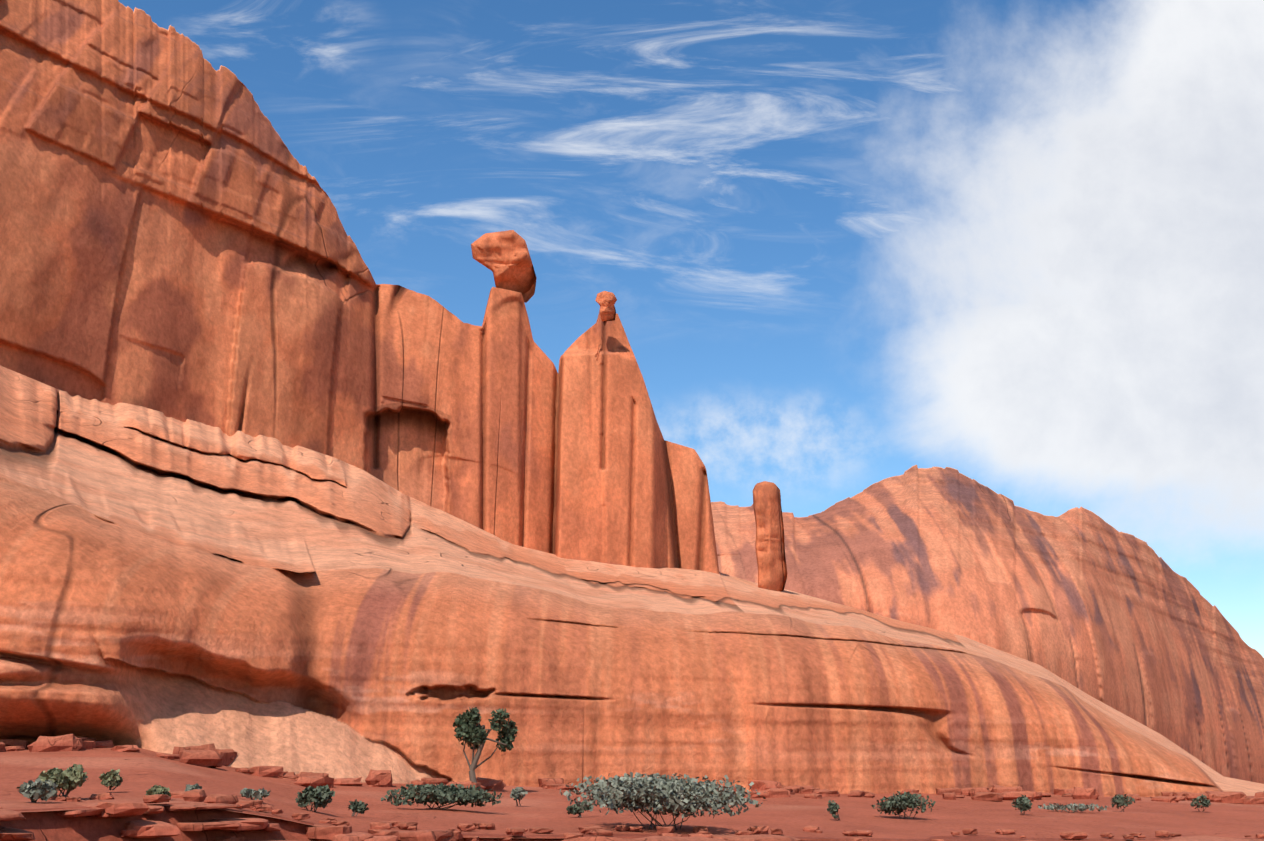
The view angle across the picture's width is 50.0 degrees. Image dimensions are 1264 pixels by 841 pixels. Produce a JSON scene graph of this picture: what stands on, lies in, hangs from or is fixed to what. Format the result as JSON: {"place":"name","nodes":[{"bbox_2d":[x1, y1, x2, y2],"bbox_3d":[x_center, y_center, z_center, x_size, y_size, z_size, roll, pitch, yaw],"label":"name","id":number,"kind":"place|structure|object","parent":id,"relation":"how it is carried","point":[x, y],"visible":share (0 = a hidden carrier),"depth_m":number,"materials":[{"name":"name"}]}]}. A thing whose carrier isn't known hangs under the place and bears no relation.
{"place":"outdoors","nodes":[
{"label":"outdoors","id":0,"kind":"place"},
{"bbox_2d":[0,0,718,573],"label":"wall","id":1,"kind":"structure","parent":0,"point":[176,240],"depth_m":133.96,"materials":[{"name":"stone"}]},
{"bbox_2d":[471,230,536,302],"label":"balanced boulder","id":2,"kind":"object","parent":1,"relation":"on","point":[504,257],"visible":0.92,"depth_m":157.58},
{"bbox_2d":[595,291,616,320],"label":"balanced rock","id":3,"kind":"object","parent":1,"relation":"attached to","point":[606,301],"visible":1,"depth_m":157.69,"materials":[{"name":"stone"}]},
{"bbox_2d":[0,365,1263,796],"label":"rock slope","id":4,"kind":"structure","parent":0,"point":[168,583],"depth_m":50.12,"materials":[{"name":"stone"}]},
{"bbox_2d":[753,481,786,591],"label":"pillar","id":5,"kind":"structure","parent":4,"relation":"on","point":[770,556],"depth_m":175.82,"materials":[{"name":"stone"}]},
{"bbox_2d":[0,747,1263,840],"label":"ground","id":6,"kind":"structure","parent":0,"point":[142,772],"depth_m":30.83,"materials":[{"name":"stone"}]},
{"bbox_2d":[17,778,57,802],"bbox_3d":[-7.566,4.702,17.238,0.483,0.311,0.335,7,-16,-24],"label":"shrub","id":7,"kind":"object","parent":6,"relation":"on","point":[37,789],"visible":1,"depth_m":17.20,"materials":[{"name":"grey plant"}]},
{"bbox_2d":[36,764,87,796],"bbox_3d":[-7.673,4.864,18.284,0.614,0.453,0.544,11,-18,-36],"label":"shrub","id":8,"kind":"object","parent":6,"relation":"on","point":[69,779],"visible":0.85,"depth_m":18.20,"materials":[{"name":"green plant"}]},
{"bbox_2d":[99,769,122,789],"bbox_3d":[-7.767,5.360,20.227,0.348,0.316,0.289,11,-18,-35],"label":"shrub","id":9,"kind":"object","parent":6,"relation":"on","point":[111,778],"visible":1,"depth_m":20.17,"materials":[{"name":"green plant"}]},
{"bbox_2d":[145,785,170,797],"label":"shrub","id":10,"kind":"object","parent":6,"relation":"on","point":[157,789],"visible":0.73,"depth_m":18.25,"materials":[{"name":"green plant"}]},
{"bbox_2d":[184,783,201,790],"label":"shrub","id":11,"kind":"object","parent":6,"relation":"on","point":[188,787],"visible":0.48,"depth_m":19.23,"materials":[{"name":"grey plant"}]},
{"bbox_2d":[240,788,269,799],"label":"shrub","id":12,"kind":"object","parent":6,"relation":"on","point":[251,794],"visible":0.92,"depth_m":21.18,"materials":[{"name":"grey plant"}]},
{"bbox_2d":[295,785,334,811],"bbox_3d":[-5.190,6.204,22.182,0.620,0.474,0.488,0,-15,-2],"label":"shrub","id":13,"kind":"object","parent":6,"relation":"on","point":[320,796],"visible":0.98,"depth_m":22.09,"materials":[{"name":"green plant"}]},
{"bbox_2d":[347,799,368,815],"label":"shrub","id":14,"kind":"object","parent":6,"relation":"on","point":[355,806],"visible":1,"depth_m":24.14,"materials":[{"name":"green plant"}]},
{"bbox_2d":[381,782,502,809],"bbox_3d":[-3.903,7.769,28.003,2.488,0.567,1.358,0,-15,-2],"label":"shrub","id":15,"kind":"object","parent":6,"relation":"on","point":[441,794],"visible":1,"depth_m":27.72,"materials":[{"name":"green plant"}]},
{"bbox_2d":[453,707,517,782],"bbox_3d":[-4.389,9.745,40.075,1.475,2.452,1.685,-13,-19,40],"label":"juniper tree","id":16,"kind":"object","parent":6,"relation":"on","point":[469,730],"visible":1,"depth_m":39.97,"materials":[{"name":"green plant"}]},
{"bbox_2d":[510,787,527,805],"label":"shrub","id":17,"kind":"object","parent":6,"relation":"on","point":[517,793],"visible":1,"depth_m":31.83,"materials":[{"name":"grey plant"}]},
{"bbox_2d":[566,800,593,817],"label":"shrub","id":18,"kind":"object","parent":6,"relation":"on","point":[573,810],"visible":0.67,"depth_m":28.04,"materials":[{"name":"green plant"}]},
{"bbox_2d":[0,734,1263,840],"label":"rubble","id":19,"kind":"object","parent":6,"relation":"on","point":[209,755],"visible":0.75,"depth_m":35.78,"materials":[{"name":"stone"}]},
{"bbox_2d":[0,800,1263,840],"bbox_3d":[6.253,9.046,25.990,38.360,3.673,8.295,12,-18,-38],"label":"rock ledges","id":20,"kind":"object","parent":6,"relation":"on","point":[47,826],"visible":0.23,"depth_m":17.56,"materials":[{"name":"stone"}]},
{"bbox_2d":[559,772,766,829],"bbox_3d":[0.552,7.048,25.095,3.774,1.060,3.081,0,-15,-2],"label":"shrub","id":21,"kind":"object","parent":6,"relation":"on","point":[648,793],"visible":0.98,"depth_m":24.37,"materials":[{"name":"green plant"}]},
{"bbox_2d":[827,800,839,819],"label":"shrub","id":22,"kind":"object","parent":6,"relation":"on","point":[832,808],"visible":1,"depth_m":32.01,"materials":[{"name":"green plant"}]},
{"bbox_2d":[871,791,935,818],"bbox_3d":[6.797,9.668,34.078,1.565,0.678,0.913,-9,-17,30],"label":"shrub","id":23,"kind":"object","parent":6,"relation":"on","point":[899,803],"visible":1,"depth_m":33.98,"materials":[{"name":"green plant"}]},
{"bbox_2d":[1011,795,1032,814],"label":"shrub","id":24,"kind":"object","parent":6,"relation":"on","point":[1022,803],"visible":0.98,"depth_m":37.08,"materials":[{"name":"green plant"}]},
{"bbox_2d":[1038,803,1108,812],"bbox_3d":[13.114,11.479,40.151,2.061,0.298,1.695,-5,-16,20],"label":"shrub","id":25,"kind":"object","parent":6,"relation":"on","point":[1074,806],"visible":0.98,"depth_m":39.94,"materials":[{"name":"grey plant"}]},
{"bbox_2d":[1110,794,1134,811],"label":"shrub","id":26,"kind":"object","parent":6,"relation":"on","point":[1118,800],"visible":1,"depth_m":42.02,"materials":[{"name":"green plant"}]},
{"bbox_2d":[1190,794,1210,810],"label":"shrub","id":27,"kind":"object","parent":6,"relation":"on","point":[1203,801],"visible":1,"depth_m":43.98,"materials":[{"name":"green plant"}]},
{"bbox_2d":[118,0,1263,657],"label":"sky","id":28,"kind":"structure","parent":0,"point":[842,248],"materials":[{"name":"blue"}]},
{"bbox_2d":[711,465,1263,783],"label":"dome","id":29,"kind":"structure","parent":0,"point":[1092,604],"depth_m":226.34,"materials":[{"name":"stone"}]}
]}

